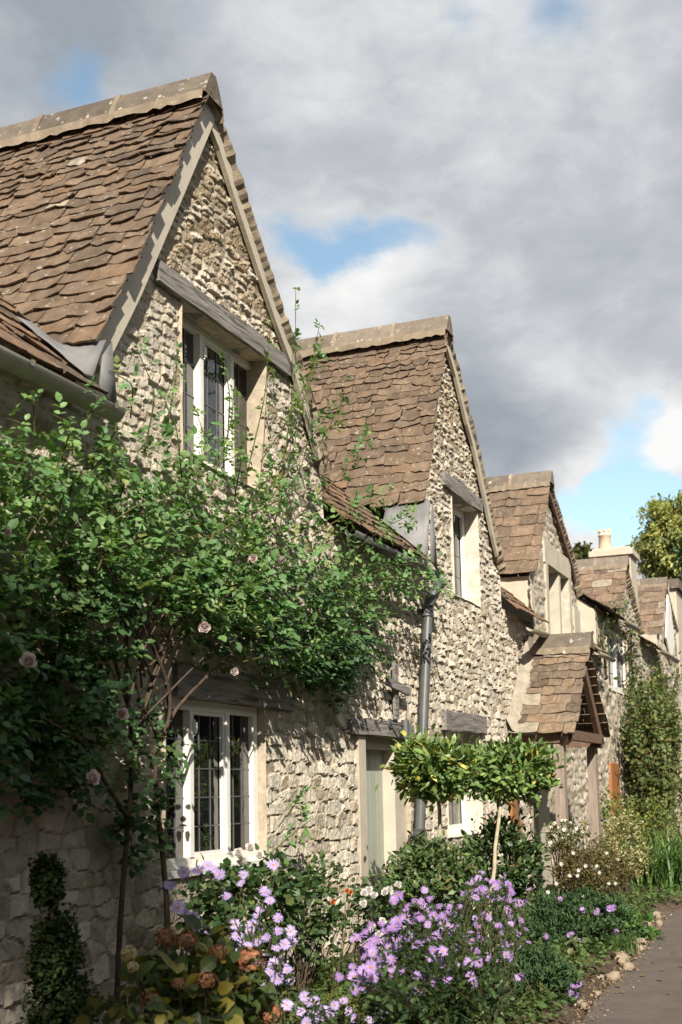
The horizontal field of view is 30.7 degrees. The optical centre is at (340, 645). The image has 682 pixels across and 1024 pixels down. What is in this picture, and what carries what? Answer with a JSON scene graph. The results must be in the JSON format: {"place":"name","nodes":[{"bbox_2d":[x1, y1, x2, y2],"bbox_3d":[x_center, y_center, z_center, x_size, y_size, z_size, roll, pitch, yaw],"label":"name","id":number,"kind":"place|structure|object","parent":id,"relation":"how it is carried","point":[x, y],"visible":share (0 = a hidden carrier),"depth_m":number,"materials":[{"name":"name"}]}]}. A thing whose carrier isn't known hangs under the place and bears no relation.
{"place":"outdoors","nodes":[
{"label":"outdoors","id":0,"kind":"place"},
{"bbox_2d":[0,0,681,578],"label":"sky","id":1,"kind":"structure","parent":0,"point":[508,170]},
{"bbox_2d":[204,839,681,1023],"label":"flower bed soil","id":2,"kind":"structure","parent":0,"point":[660,906],"depth_m":9.91,"materials":[{"name":"brown soil"}]},
{"bbox_2d":[13,851,103,1023],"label":"topiary","id":3,"kind":"object","parent":2,"relation":"on","point":[57,978],"visible":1,"depth_m":6.56,"materials":[{"name":"green plant"}]},
{"bbox_2d":[75,914,281,1023],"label":"hydrangea","id":4,"kind":"object","parent":2,"relation":"on","point":[172,988],"visible":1,"depth_m":5.93,"materials":[{"name":"green plant"}]},
{"bbox_2d":[158,858,297,1023],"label":"aster","id":5,"kind":"object","parent":2,"relation":"on","point":[277,978],"visible":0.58,"depth_m":7.30,"materials":[{"name":"purple plant"}]},
{"bbox_2d":[158,843,324,1015],"bbox_3d":[-0.698,1.972,8.468,0.927,1.265,1.220,-6,-8,35],"label":"rose bush","id":6,"kind":"object","parent":2,"relation":"on","point":[286,897],"visible":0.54,"depth_m":8.37,"materials":[{"name":"green plant"}]},
{"bbox_2d":[272,848,352,1002],"bbox_3d":[-0.247,2.097,9.264,0.626,1.183,0.725,-4,-7,22],"label":"shrub","id":7,"kind":"object","parent":2,"relation":"on","point":[311,925],"visible":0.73,"depth_m":9.12,"materials":[{"name":"green plant"}]},
{"bbox_2d":[281,991,387,1023],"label":"aster","id":8,"kind":"object","parent":2,"relation":"on","point":[324,1011],"visible":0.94,"depth_m":6.76,"materials":[{"name":"purple plant"}]},
{"bbox_2d":[319,885,355,994],"bbox_3d":[-0.021,2.207,9.040,0.212,0.895,0.573,-4,-7,22],"label":"orange flower","id":9,"kind":"object","parent":2,"relation":"on","point":[336,911],"visible":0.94,"depth_m":8.99,"materials":[{"name":"green plant"}]},
{"bbox_2d":[308,985,370,1023],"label":"leafy plant","id":10,"kind":"object","parent":2,"relation":"on","point":[351,1002],"visible":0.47,"depth_m":7.32,"materials":[{"name":"green plant"}]},
{"bbox_2d":[342,873,411,994],"bbox_3d":[0.179,2.185,9.167,0.573,0.964,1.027,-4,-7,22],"label":"white flower bush","id":11,"kind":"object","parent":2,"relation":"on","point":[379,903],"visible":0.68,"depth_m":9.32,"materials":[{"name":"green plant"}]},
{"bbox_2d":[347,918,411,1013],"bbox_3d":[0.231,2.141,7.995,0.550,0.817,1.716,-4,-7,22],"label":"aster","id":12,"kind":"object","parent":2,"relation":"on","point":[356,937],"visible":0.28,"depth_m":7.71,"materials":[{"name":"purple plant"}]},
{"bbox_2d":[368,829,487,960],"bbox_3d":[0.683,2.152,10.277,1.157,1.269,1.023,3,-8,-34],"label":"evergreen shrub","id":13,"kind":"object","parent":2,"relation":"on","point":[414,862],"visible":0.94,"depth_m":10.09,"materials":[{"name":"green plant"}]},
{"bbox_2d":[335,870,521,1023],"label":"aster","id":14,"kind":"object","parent":2,"relation":"on","point":[354,977],"visible":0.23,"depth_m":8.10,"materials":[{"name":"purple plant"}]},
{"bbox_2d":[375,723,498,941],"bbox_3d":[0.875,1.773,10.960,1.142,2.169,1.096,-4,-7,22],"label":"bay tree","id":15,"kind":"object","parent":2,"relation":"on","point":[432,775],"visible":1,"depth_m":10.85,"materials":[{"name":"green plant"}]},
{"bbox_2d":[356,873,520,1023],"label":"aster","id":16,"kind":"object","parent":2,"relation":"on","point":[371,968],"visible":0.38,"depth_m":7.71,"materials":[{"name":"purple plant"}]},
{"bbox_2d":[354,940,527,1023],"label":"leafy plant","id":17,"kind":"object","parent":2,"relation":"on","point":[403,1011],"visible":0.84,"depth_m":6.92,"materials":[{"name":"green plant"}]},
{"bbox_2d":[203,890,681,1023],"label":"plants","id":18,"kind":"object","parent":2,"relation":"on","point":[640,904],"visible":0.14,"depth_m":9.70,"materials":[{"name":"green plant"}]},
{"bbox_2d":[364,876,542,1023],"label":"aster","id":19,"kind":"object","parent":2,"relation":"on","point":[477,960],"visible":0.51,"depth_m":8.37,"materials":[{"name":"purple plant"}]},
{"bbox_2d":[445,800,554,938],"bbox_3d":[1.569,2.293,12.589,1.177,1.482,1.094,-4,-7,22],"label":"evergreen shrub","id":20,"kind":"object","parent":2,"relation":"on","point":[522,849],"visible":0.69,"depth_m":12.46,"materials":[{"name":"green plant"}]},
{"bbox_2d":[456,731,571,936],"bbox_3d":[1.749,1.929,12.459,1.407,2.179,1.529,1,-7,-17],"label":"bay tree","id":21,"kind":"object","parent":2,"relation":"on","point":[517,763],"visible":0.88,"depth_m":12.37,"materials":[{"name":"green plant"}]},
{"bbox_2d":[498,940,583,1005],"bbox_3d":[1.416,2.447,9.092,0.726,0.566,0.739,-4,-7,22],"label":"aster mound","id":22,"kind":"object","parent":2,"relation":"on","point":[553,969],"visible":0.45,"depth_m":8.93,"materials":[{"name":"green plant"}]},
{"bbox_2d":[542,815,590,912],"bbox_3d":[2.617,2.587,14.353,0.580,1.259,0.680,-4,-7,22],"label":"white phlox","id":23,"kind":"object","parent":2,"relation":"on","point":[563,833],"visible":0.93,"depth_m":14.35,"materials":[{"name":"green plant"}]},
{"bbox_2d":[551,934,608,958],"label":"round leaf plant","id":24,"kind":"object","parent":2,"relation":"on","point":[572,943],"visible":0.32,"depth_m":11.08,"materials":[{"name":"green plant"}]},
{"bbox_2d":[514,879,649,954],"bbox_3d":[2.307,2.635,11.877,1.293,0.779,1.202,-4,-7,22],"label":"aster mound","id":25,"kind":"object","parent":2,"relation":"on","point":[599,906],"visible":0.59,"depth_m":11.72,"materials":[{"name":"green plant"}]},
{"bbox_2d":[580,1002,587,1009],"bbox_3d":[1.739,2.574,8.859,0.063,0.054,0.096,-4,-7,22],"label":"edging stone","id":26,"kind":"object","parent":2,"relation":"on","point":[583,1005],"visible":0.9,"depth_m":8.84,"materials":[{"name":"beige stone"}]},
{"bbox_2d":[546,836,648,916],"bbox_3d":[2.344,2.501,12.631,1.138,1.046,4.354,-4,-7,22],"label":"potentilla","id":27,"kind":"object","parent":2,"relation":"on","point":[572,870],"visible":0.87,"depth_m":13.93,"materials":[{"name":"green plant"}]},
{"bbox_2d":[594,990,600,996],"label":"edging stone","id":28,"kind":"object","parent":2,"relation":"on","point":[597,993],"visible":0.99,"depth_m":9.35,"materials":[{"name":"beige stone"}]},
{"bbox_2d":[596,974,604,979],"bbox_3d":[2.112,2.713,10.116,0.068,0.062,0.115,-4,-7,22],"label":"edging stone","id":29,"kind":"object","parent":2,"relation":"on","point":[600,976],"visible":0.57,"depth_m":10.08,"materials":[{"name":"beige stone"}]},
{"bbox_2d":[604,971,620,981],"bbox_3d":[2.228,2.720,10.186,0.134,0.091,0.163,-4,-7,22],"label":"edging stone","id":30,"kind":"object","parent":2,"relation":"on","point":[614,975],"visible":0.91,"depth_m":10.13,"materials":[{"name":"beige stone"}]},
{"bbox_2d":[612,951,628,961],"bbox_3d":[2.522,2.829,11.200,0.160,0.132,0.255,-4,-7,22],"label":"edging stone","id":31,"kind":"object","parent":2,"relation":"on","point":[616,956],"visible":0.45,"depth_m":11.12,"materials":[{"name":"beige stone"}]},
{"bbox_2d":[617,958,626,966],"bbox_3d":[2.489,2.803,10.986,0.084,0.076,0.115,-4,-7,22],"label":"edging stone","id":32,"kind":"object","parent":2,"relation":"on","point":[620,961],"visible":0.63,"depth_m":10.95,"materials":[{"name":"beige stone"}]},
{"bbox_2d":[590,807,656,894],"bbox_3d":[3.817,2.861,17.028,0.912,1.287,0.845,1,-7,-20],"label":"variegated shrub","id":33,"kind":"object","parent":2,"relation":"on","point":[612,839],"visible":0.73,"depth_m":16.94,"materials":[{"name":"green plant"}]},
{"bbox_2d":[571,770,681,872],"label":"yellow flower shrub","id":34,"kind":"object","parent":2,"relation":"on","point":[604,812],"visible":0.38,"depth_m":20.70,"materials":[{"name":"green plant"}]},
{"bbox_2d":[597,927,655,953],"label":"grass tuft","id":35,"kind":"object","parent":2,"relation":"on","point":[618,944],"visible":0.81,"depth_m":11.39,"materials":[{"name":"green plant"}]},
{"bbox_2d":[586,820,681,887],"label":"iris","id":36,"kind":"object","parent":2,"relation":"on","point":[659,863],"visible":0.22,"depth_m":18.50,"materials":[{"name":"green plant"}]},
{"bbox_2d":[635,944,644,951],"bbox_3d":[2.869,2.909,11.911,0.103,0.076,0.149,-4,-7,22],"label":"edging stone","id":37,"kind":"object","parent":2,"relation":"on","point":[642,947],"visible":0.61,"depth_m":11.86,"materials":[{"name":"beige stone"}]},
{"bbox_2d":[620,908,662,939],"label":"geranium","id":38,"kind":"object","parent":2,"relation":"on","point":[649,931],"visible":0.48,"depth_m":12.67,"materials":[{"name":"green plant"}]},
{"bbox_2d":[616,826,681,888],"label":"iris","id":39,"kind":"object","parent":2,"relation":"on","point":[655,872],"visible":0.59,"depth_m":18.11,"materials":[{"name":"green plant"}]},
{"bbox_2d":[632,831,681,887],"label":"iris","id":40,"kind":"object","parent":2,"relation":"on","point":[678,862],"visible":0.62,"depth_m":17.89,"materials":[{"name":"green plant"}]},
{"bbox_2d":[655,914,661,920],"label":"edging stone","id":41,"kind":"object","parent":2,"relation":"on","point":[658,916],"visible":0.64,"depth_m":14.49,"materials":[{"name":"beige stone"}]},
{"bbox_2d":[582,909,681,1023],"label":"path","id":42,"kind":"structure","parent":0,"point":[647,999],"depth_m":9.70,"materials":[{"name":"grey asphalt"}]},
{"bbox_2d":[560,910,676,1023],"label":"gravel","id":43,"kind":"structure","parent":42,"relation":"on","point":[609,983],"depth_m":9.90,"materials":[{"name":"beige gravel"}]},
{"bbox_2d":[622,962,634,971],"bbox_3d":[2.485,2.774,10.711,0.107,0.086,0.162,-4,-7,22],"label":"edging stone","id":44,"kind":"object","parent":42,"relation":"on","point":[628,966],"visible":0.98,"depth_m":10.65,"materials":[{"name":"beige stone"}]},
{"bbox_2d":[654,920,663,925],"bbox_3d":[3.590,3.134,14.003,0.103,0.082,0.152,-4,-7,22],"label":"edging stone","id":45,"kind":"object","parent":42,"relation":"on","point":[659,922],"visible":0.95,"depth_m":13.95,"materials":[{"name":"beige stone"}]},
{"label":"ground","id":46,"kind":"structure","parent":0,"visible":0},
{"bbox_2d":[0,72,444,1023],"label":"stone cottage","id":47,"kind":"structure","parent":46,"relation":"on","point":[116,240],"depth_m":9.48,"materials":[{"name":"stone"}]},
{"bbox_2d":[161,697,268,878],"bbox_3d":[-0.970,1.059,9.343,0.150,1.267,1.649,-4,-7,22],"label":"window","id":48,"kind":"structure","parent":47,"relation":"in","point":[215,815],"depth_m":9.44,"materials":[{"name":"white paint"}]},
{"bbox_2d":[182,316,251,486],"bbox_3d":[-0.972,-1.892,10.011,0.170,1.192,1.761,-4,-7,22],"label":"window","id":49,"kind":"structure","parent":47,"relation":"in","point":[205,388],"depth_m":10.01,"materials":[{"name":"white paint"}]},
{"bbox_2d":[0,287,461,1002],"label":"climbing rose","id":50,"kind":"object","parent":47,"relation":"attached to","point":[324,647],"visible":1,"depth_m":7.92,"materials":[{"name":"green plant"}]},
{"bbox_2d":[358,735,408,946],"bbox_3d":[0.363,1.985,12.640,0.235,2.103,1.495,-4,-7,22],"label":"door","id":51,"kind":"structure","parent":47,"relation":"in","point":[382,815],"depth_m":12.90,"materials":[{"name":"beige paint"}]},
{"bbox_2d":[385,661,409,719],"bbox_3d":[0.582,0.465,12.986,0.070,0.610,0.680,-4,-7,22],"label":"wall cross","id":52,"kind":"object","parent":47,"relation":"attached to","point":[395,684],"depth_m":12.98,"materials":[{"name":"grey wood"}]},
{"bbox_2d":[387,718,408,735],"bbox_3d":[0.587,0.840,12.820,0.082,0.169,0.329,-7,-9,42],"label":"wall lamp","id":53,"kind":"object","parent":47,"relation":"attached to","point":[404,724],"visible":0.94,"depth_m":12.87,"materials":[{"name":"grey metal"}]},
{"bbox_2d":[296,315,549,914],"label":"stone cottage","id":54,"kind":"structure","parent":46,"relation":"on","point":[406,377],"depth_m":15.52,"materials":[{"name":"stone"}]},
{"bbox_2d":[452,505,466,599],"bbox_3d":[1.428,-1.219,16.086,0.100,1.268,1.167,-4,-7,22],"label":"window","id":55,"kind":"structure","parent":54,"relation":"in","point":[457,515],"depth_m":16.51,"materials":[{"name":"white paint"}]},
{"bbox_2d":[446,732,476,837],"bbox_3d":[1.372,1.719,15.381,0.200,1.300,1.510,-4,-7,22],"label":"window","id":56,"kind":"structure","parent":54,"relation":"in","point":[457,812],"depth_m":15.76,"materials":[{"name":"white paint"}]},
{"bbox_2d":[336,470,615,880],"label":"stone cottage","id":57,"kind":"structure","parent":46,"relation":"on","point":[538,554],"depth_m":20.64,"materials":[{"name":"stone"}]},
{"bbox_2d":[548,573,561,633],"bbox_3d":[3.652,-0.638,21.279,0.230,1.205,0.140,-4,-7,22],"label":"window","id":58,"kind":"structure","parent":57,"relation":"in","point":[554,578],"depth_m":21.21,"materials":[{"name":"white paint"}]},
{"bbox_2d":[425,529,666,851],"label":"stone cottage","id":59,"kind":"structure","parent":46,"relation":"on","point":[605,568],"depth_m":27.13,"materials":[{"name":"stone"}]},
{"bbox_2d":[595,591,632,712],"bbox_3d":[5.658,0.103,25.551,0.404,2.686,4.378,-4,-7,21],"label":"vine","id":60,"kind":"object","parent":59,"relation":"attached to","point":[602,632],"visible":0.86,"depth_m":24.61,"materials":[{"name":"green plant"}]},
{"bbox_2d":[607,763,621,851],"bbox_3d":[5.460,3.365,24.925,0.180,1.980,0.900,-4,-7,22],"label":"door","id":61,"kind":"structure","parent":59,"relation":"in","point":[614,780],"depth_m":24.81,"materials":[{"name":"orange wood"}]},
{"bbox_2d":[607,627,626,694],"bbox_3d":[5.845,0.351,26.489,0.100,1.330,2.544,-4,-7,22],"label":"window","id":62,"kind":"structure","parent":59,"relation":"in","point":[618,668],"depth_m":26.83,"materials":[{"name":"white paint"}]},
{"bbox_2d":[622,594,644,715],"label":"vine","id":63,"kind":"object","parent":59,"relation":"attached to","point":[631,643],"visible":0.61,"depth_m":27.57,"materials":[{"name":"green plant"}]},
{"bbox_2d":[616,629,681,847],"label":"climbing shrub","id":64,"kind":"object","parent":59,"relation":"attached to","point":[656,743],"visible":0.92,"depth_m":26.05,"materials":[{"name":"green plant"}]},
{"bbox_2d":[507,632,610,891],"bbox_3d":[3.314,1.733,18.458,1.010,3.863,2.913,-4,-7,22],"label":"porch","id":65,"kind":"object","parent":46,"relation":"on","point":[558,671],"visible":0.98,"depth_m":18.23,"materials":[{"name":"stone"}]},
{"bbox_2d":[509,799,522,867],"bbox_3d":[2.475,2.531,17.415,0.093,2.030,0.450,-4,-7,22],"label":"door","id":66,"kind":"structure","parent":65,"relation":"in","point":[515,810],"depth_m":17.42,"materials":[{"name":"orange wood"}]},
{"bbox_2d":[538,781,552,887],"bbox_3d":[3.067,2.718,18.917,0.050,1.980,0.900,-4,-7,22],"label":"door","id":67,"kind":"structure","parent":65,"relation":"in","point":[544,809],"depth_m":18.96,"materials":[{"name":"grey wood"}]},
{"bbox_2d":[572,541,593,559],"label":"tree","id":68,"kind":"object","parent":46,"relation":"on","point":[580,552],"visible":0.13,"depth_m":75.64,"materials":[{"name":"green plant"}]},
{"bbox_2d":[529,869,681,899],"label":"ground cover","id":69,"kind":"object","parent":46,"relation":"on","point":[675,890],"visible":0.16,"depth_m":17.42,"materials":[{"name":"green plant"}]},
{"bbox_2d":[602,578,681,828],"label":"stone house","id":70,"kind":"structure","parent":46,"relation":"on","point":[675,588],"depth_m":36.78,"materials":[{"name":"stone"}]},
{"bbox_2d":[625,490,681,581],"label":"tree","id":71,"kind":"object","parent":46,"relation":"on","point":[656,542],"visible":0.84,"depth_m":60.30,"materials":[{"name":"green plant"}]},
{"bbox_2d":[637,577,681,839],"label":"stone cottage","id":72,"kind":"structure","parent":46,"relation":"on","point":[656,613],"depth_m":33.79,"materials":[{"name":"stone"}]},
{"bbox_2d":[666,639,681,713],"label":"vine","id":73,"kind":"object","parent":72,"relation":"attached to","point":[676,678],"visible":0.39,"depth_m":34.58,"materials":[{"name":"green plant"}]},
{"bbox_2d":[672,526,681,579],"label":"tree","id":74,"kind":"object","parent":46,"relation":"on","point":[679,557],"visible":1,"depth_m":53.93,"materials":[{"name":"green plant"}]}
]}

